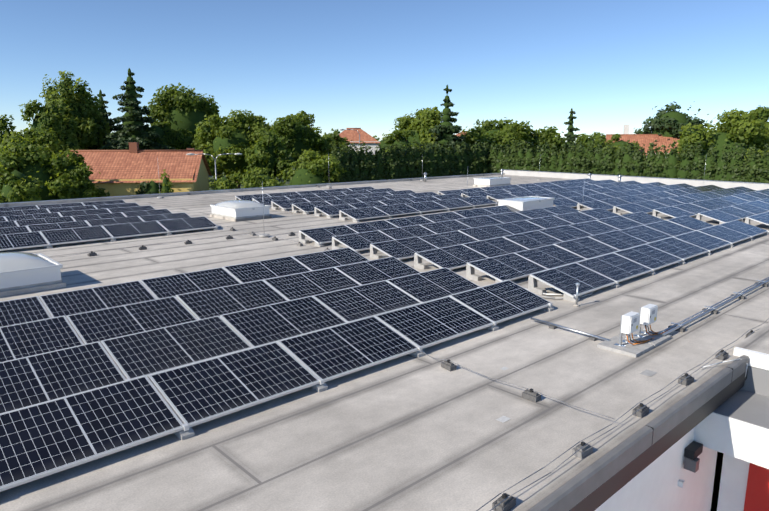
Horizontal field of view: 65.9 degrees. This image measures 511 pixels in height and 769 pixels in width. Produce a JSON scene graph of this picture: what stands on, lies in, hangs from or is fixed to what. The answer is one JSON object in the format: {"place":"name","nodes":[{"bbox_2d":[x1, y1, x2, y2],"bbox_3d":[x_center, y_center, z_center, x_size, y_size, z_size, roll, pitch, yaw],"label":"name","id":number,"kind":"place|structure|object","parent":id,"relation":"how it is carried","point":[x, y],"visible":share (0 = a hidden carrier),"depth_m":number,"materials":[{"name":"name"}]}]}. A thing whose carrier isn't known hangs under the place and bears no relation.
{"place":"outdoors","nodes":[
{"label":"outdoors","id":0,"kind":"place"},
{"bbox_2d":[18,71,110,157],"bbox_3d":[-33.614,-13.264,62.457,7.052,12.413,10.952,-1,11,-7],"label":"tree","id":1,"kind":"object","parent":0,"point":[90,140],"visible":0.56,"depth_m":62.34,"materials":[{"name":"green plant"}]},
{"bbox_2d":[0,106,768,202],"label":"foliage","id":2,"kind":"object","parent":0,"point":[761,139],"visible":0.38,"depth_m":49.48,"materials":[{"name":"green plant"}]},
{"bbox_2d":[0,0,768,141],"label":"sky","id":3,"kind":"structure","parent":0,"point":[366,65],"materials":[{"name":"blue"}]},
{"bbox_2d":[209,164,723,510],"bbox_3d":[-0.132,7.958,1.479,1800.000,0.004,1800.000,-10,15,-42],"label":"ground","id":4,"kind":"structure","parent":0,"point":[717,478],"depth_m":14.70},
{"bbox_2d":[68,142,211,195],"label":"yellow house","id":5,"kind":"structure","parent":4,"relation":"on","point":[122,172],"depth_m":45.67,"materials":[{"name":"tile"}]},
{"bbox_2d":[0,97,407,194],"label":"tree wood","id":6,"kind":"object","parent":4,"relation":"on","point":[238,186],"depth_m":58.85,"materials":[{"name":"brown plant"}]},
{"bbox_2d":[97,72,579,194],"bbox_3d":[-4.624,-14.545,76.180,66.084,14.900,35.156,-10,15,-42],"label":"dark foliage","id":7,"kind":"object","parent":6,"relation":"on","point":[117,140],"visible":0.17,"depth_m":64.47,"materials":[{"name":"green plant"}]},
{"bbox_2d":[633,101,707,141],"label":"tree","id":8,"kind":"object","parent":6,"relation":"attached to","point":[656,119],"visible":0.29,"depth_m":72.80,"materials":[{"name":"green plant"}]},
{"bbox_2d":[186,129,359,179],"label":"street lamps","id":9,"kind":"object","parent":4,"relation":"on","point":[190,154],"visible":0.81,"depth_m":46.73,"materials":[{"name":"grey metal"}]},
{"bbox_2d":[339,128,379,154],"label":"white house","id":10,"kind":"structure","parent":4,"relation":"on","point":[365,137],"depth_m":93.41,"materials":[{"name":"tile"}]},
{"bbox_2d":[0,68,768,202],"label":"trees","id":11,"kind":"object","parent":4,"relation":"on","point":[191,119],"visible":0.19,"depth_m":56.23,"materials":[{"name":"green plant"}]},
{"bbox_2d":[326,140,768,182],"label":"hedge","id":12,"kind":"object","parent":4,"relation":"on","point":[515,161],"visible":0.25,"depth_m":52.08,"materials":[{"name":"green plant"}]},
{"bbox_2d":[503,169,768,510],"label":"building walls","id":13,"kind":"structure","parent":4,"relation":"on","point":[673,469],"depth_m":8.01,"materials":[{"name":"grey paint"}]},
{"bbox_2d":[0,173,768,510],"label":"roof deck","id":14,"kind":"structure","parent":13,"relation":"on","point":[412,433],"depth_m":7.10,"materials":[{"name":"grey concrete"}]},
{"bbox_2d":[0,177,554,296],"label":"skylights","id":15,"kind":"object","parent":14,"relation":"on","point":[23,272],"visible":0.96,"depth_m":12.70,"materials":[{"name":"white plastic"}]},
{"bbox_2d":[15,192,768,439],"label":"panel mounting supports","id":16,"kind":"object","parent":14,"relation":"on","point":[186,432],"visible":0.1,"depth_m":14.55,"materials":[{"name":"concrete"}]},
{"bbox_2d":[0,178,768,491],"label":"solar panels","id":17,"kind":"object","parent":16,"relation":"on","point":[181,344],"visible":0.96,"depth_m":10.81,"materials":[{"name":"blue glass"}]},
{"bbox_2d":[49,154,768,510],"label":"roof fittings","id":18,"kind":"object","parent":14,"relation":"on","point":[633,340],"visible":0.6,"depth_m":8.96,"materials":[{"name":"grey metal"}]},
{"bbox_2d":[605,125,679,157],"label":"red house","id":19,"kind":"structure","parent":4,"relation":"on","point":[645,139],"depth_m":72.68,"materials":[{"name":"tile"}]}
]}

